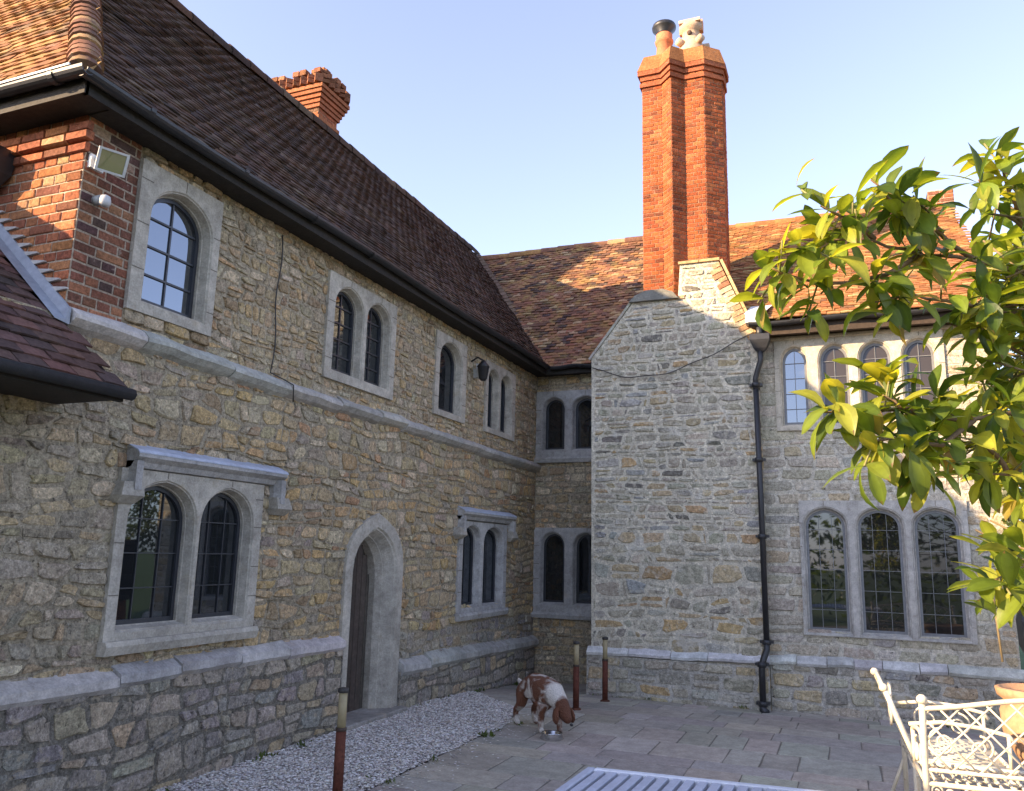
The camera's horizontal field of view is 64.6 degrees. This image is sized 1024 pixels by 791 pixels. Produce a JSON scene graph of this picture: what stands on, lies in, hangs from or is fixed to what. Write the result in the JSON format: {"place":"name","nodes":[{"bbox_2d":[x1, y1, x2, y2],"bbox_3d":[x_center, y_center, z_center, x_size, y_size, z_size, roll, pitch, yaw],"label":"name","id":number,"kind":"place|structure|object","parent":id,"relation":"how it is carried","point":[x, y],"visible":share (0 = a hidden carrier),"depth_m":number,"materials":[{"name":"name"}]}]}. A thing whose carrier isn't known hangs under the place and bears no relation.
{"place":"outdoors","nodes":[
{"label":"outdoors","id":0,"kind":"place"},
{"bbox_2d":[155,691,578,790],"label":"gravel","id":1,"kind":"structure","parent":0,"point":[392,747],"depth_m":6.46,"materials":[{"name":"grey gravel"}]},
{"bbox_2d":[332,687,348,790],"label":"bollard light","id":2,"kind":"object","parent":1,"relation":"on","point":[339,754],"visible":1,"depth_m":5.19,"materials":[{"name":"brown metal"}]},
{"bbox_2d":[178,0,1023,526],"label":"sky","id":3,"kind":"structure","parent":0,"point":[517,124],"materials":[{"name":"blue"}]},
{"bbox_2d":[364,683,1023,790],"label":"patio","id":4,"kind":"structure","parent":0,"point":[820,752],"depth_m":6.82,"materials":[{"name":"stone"}]},
{"bbox_2d":[513,673,574,732],"bbox_3d":[0.293,2.832,7.477,0.284,0.482,0.926,9,-13,-33],"label":"spaniel dog","id":5,"kind":"object","parent":4,"relation":"on","point":[543,693],"visible":1,"depth_m":7.34},
{"bbox_2d":[147,681,950,790],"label":"weeds","id":6,"kind":"object","parent":4,"relation":"on","point":[485,733],"visible":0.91,"depth_m":6.61,"materials":[{"name":"green plant"}]},
{"bbox_2d":[540,730,563,740],"bbox_3d":[0.350,2.986,7.118,0.210,0.056,0.210,-3,-12,22],"label":"dog bowl","id":7,"kind":"object","parent":4,"relation":"on","point":[551,735],"visible":1,"depth_m":7.05,"materials":[{"name":"metal"}]},
{"bbox_2d":[572,641,580,710],"bbox_3d":[0.686,2.989,8.664,0.110,0.700,0.107,-3,-12,22],"label":"bollard light","id":8,"kind":"object","parent":4,"relation":"on","point":[576,665],"visible":0.98,"depth_m":8.63,"materials":[{"name":"brown metal"}]},
{"bbox_2d":[600,637,609,701],"bbox_3d":[1.083,3.182,9.429,0.110,0.720,0.107,-3,-12,22],"label":"bollard light","id":9,"kind":"object","parent":4,"relation":"on","point":[605,673],"visible":1,"depth_m":9.40,"materials":[{"name":"brown metal"}]},
{"bbox_2d":[555,767,819,790],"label":"garden table","id":10,"kind":"object","parent":4,"relation":"on","point":[595,779],"visible":1,"depth_m":3.19,"materials":[{"name":"white metal"}]},
{"bbox_2d":[870,668,1017,790],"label":"garden chair","id":11,"kind":"object","parent":4,"relation":"on","point":[964,748],"visible":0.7,"depth_m":5.05,"materials":[{"name":"beige paint"}]},
{"bbox_2d":[910,694,1023,790],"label":"garden bench","id":12,"kind":"object","parent":4,"relation":"on","point":[920,751],"visible":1,"depth_m":4.21,"materials":[{"name":"beige paint"}]},
{"bbox_2d":[994,683,1023,790],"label":"terracotta urn","id":13,"kind":"object","parent":4,"relation":"on","point":[1015,723],"visible":0.76,"depth_m":5.74,"materials":[{"name":"ceramic"}]},
{"bbox_2d":[729,127,1023,661],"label":"magnolia tree","id":14,"kind":"object","parent":13,"relation":"in","point":[991,467],"visible":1,"depth_m":2.42,"materials":[{"name":"green plant"}]},
{"bbox_2d":[1016,611,1023,652],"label":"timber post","id":15,"kind":"object","parent":4,"relation":"on","point":[1020,623],"visible":0.43,"depth_m":8.07,"materials":[{"name":"wood"}]},
{"bbox_2d":[1016,613,1023,669],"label":"ground","id":16,"kind":"structure","parent":0,"point":[1021,653],"depth_m":17.32,"materials":[{"name":"plant"}]},
{"bbox_2d":[0,0,1023,790],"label":"stone manor house","id":17,"kind":"structure","parent":16,"relation":"on","point":[220,546],"depth_m":8.59,"materials":[{"name":"stone"}]},
{"bbox_2d":[0,210,136,403],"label":"porch","id":18,"kind":"object","parent":17,"relation":"attached to","point":[45,356],"visible":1,"depth_m":4.56,"materials":[{"name":"tile"}]},
{"bbox_2d":[91,194,110,207],"bbox_3d":[-2.607,-1.237,5.154,0.126,0.080,0.072,-3,-12,22],"label":"motion sensor","id":19,"kind":"object","parent":17,"relation":"attached to","point":[104,200],"visible":1,"depth_m":5.13,"materials":[{"name":"white plastic"}]},
{"bbox_2d":[87,145,129,177],"bbox_3d":[-2.571,-1.460,5.145,0.258,0.142,0.186,-9,-15,42],"label":"floodlight","id":20,"kind":"object","parent":17,"relation":"attached to","point":[109,161],"visible":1,"depth_m":5.10,"materials":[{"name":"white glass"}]},
{"bbox_2d":[123,158,223,336],"bbox_3d":[-2.440,-1.026,5.804,0.146,1.060,0.775,-3,-12,22],"label":"window","id":21,"kind":"structure","parent":17,"relation":"in","point":[171,278],"depth_m":5.85,"materials":[{"name":"stone"}]},
{"bbox_2d":[95,444,291,656],"bbox_3d":[-2.245,1.108,5.887,0.230,1.343,1.730,-3,-12,22],"label":"window","id":22,"kind":"structure","parent":17,"relation":"in","point":[182,571],"depth_m":5.73,"materials":[{"name":"stone"}]},
{"bbox_2d":[270,235,293,401],"bbox_3d":[-1.891,-0.658,6.840,0.054,1.403,0.275,-7,-14,38],"label":"cable","id":23,"kind":"object","parent":17,"relation":"attached to","point":[275,322],"visible":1,"depth_m":6.77,"materials":[{"name":"black rubber"}]},
{"bbox_2d":[320,270,397,399],"bbox_3d":[-1.526,-0.555,7.992,0.146,1.010,1.220,-3,-12,22],"label":"window","id":24,"kind":"structure","parent":17,"relation":"in","point":[359,335],"depth_m":7.96,"materials":[{"name":"stone"}]},
{"bbox_2d":[335,513,406,731],"bbox_3d":[-1.425,2.180,7.896,0.410,2.050,1.110,-3,-12,22],"label":"doorway","id":25,"kind":"structure","parent":17,"relation":"in","point":[371,589],"depth_m":8.11,"materials":[{"name":"stone"}]},
{"bbox_2d":[431,329,467,423],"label":"window","id":26,"kind":"structure","parent":17,"relation":"in","point":[450,371],"depth_m":9.89,"materials":[{"name":"stone"}]},
{"bbox_2d":[471,357,489,380],"bbox_3d":[-0.395,-0.336,10.329,0.289,0.322,0.193,-11,-16,47],"label":"wall lamp","id":27,"kind":"object","parent":17,"relation":"attached to","point":[481,370],"visible":1,"depth_m":10.23,"materials":[{"name":"black metal"}]},
{"bbox_2d":[452,506,517,621],"bbox_3d":[-0.362,2.141,10.387,0.230,1.353,1.840,-3,-12,22],"label":"window","id":28,"kind":"structure","parent":17,"relation":"in","point":[480,583],"depth_m":10.28,"materials":[{"name":"stone"}]},
{"bbox_2d":[482,359,515,441],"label":"window","id":29,"kind":"structure","parent":17,"relation":"in","point":[499,395],"depth_m":11.09,"materials":[{"name":"stone"}]},
{"bbox_2d":[531,528,590,620],"bbox_3d":[0.906,2.584,11.788,1.260,1.295,0.195,-3,-12,22],"label":"window","id":30,"kind":"structure","parent":17,"relation":"in","point":[562,556],"depth_m":11.86,"materials":[{"name":"stone"}]},
{"bbox_2d":[534,389,591,462],"bbox_3d":[0.958,0.464,12.198,1.260,1.095,0.195,-3,-12,22],"label":"window","id":31,"kind":"structure","parent":17,"relation":"in","point":[563,418],"depth_m":12.27,"materials":[{"name":"stone"}]},
{"bbox_2d":[592,332,755,377],"bbox_3d":[2.042,-0.498,10.339,2.124,0.493,0.013,-3,-12,22],"label":"cable","id":32,"kind":"object","parent":17,"relation":"attached to","point":[674,370],"visible":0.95,"depth_m":10.29,"materials":[{"name":"black rubber"}]},
{"bbox_2d":[774,329,945,430],"bbox_3d":[4.110,-0.156,9.638,1.860,1.120,0.111,-3,-12,22],"label":"window","id":33,"kind":"structure","parent":17,"relation":"in","point":[802,364],"depth_m":9.75,"materials":[{"name":"stone"}]},
{"bbox_2d":[798,500,977,644],"bbox_3d":[4.204,1.962,9.174,1.750,1.530,0.122,-3,-12,22],"label":"window","id":34,"kind":"structure","parent":17,"relation":"in","point":[867,571],"depth_m":9.16,"materials":[{"name":"stone"}]},
{"bbox_2d":[994,322,1023,551],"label":"ivy","id":35,"kind":"object","parent":17,"relation":"attached to","point":[1004,491],"visible":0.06,"depth_m":8.77,"materials":[{"name":"green plant"}]}
]}

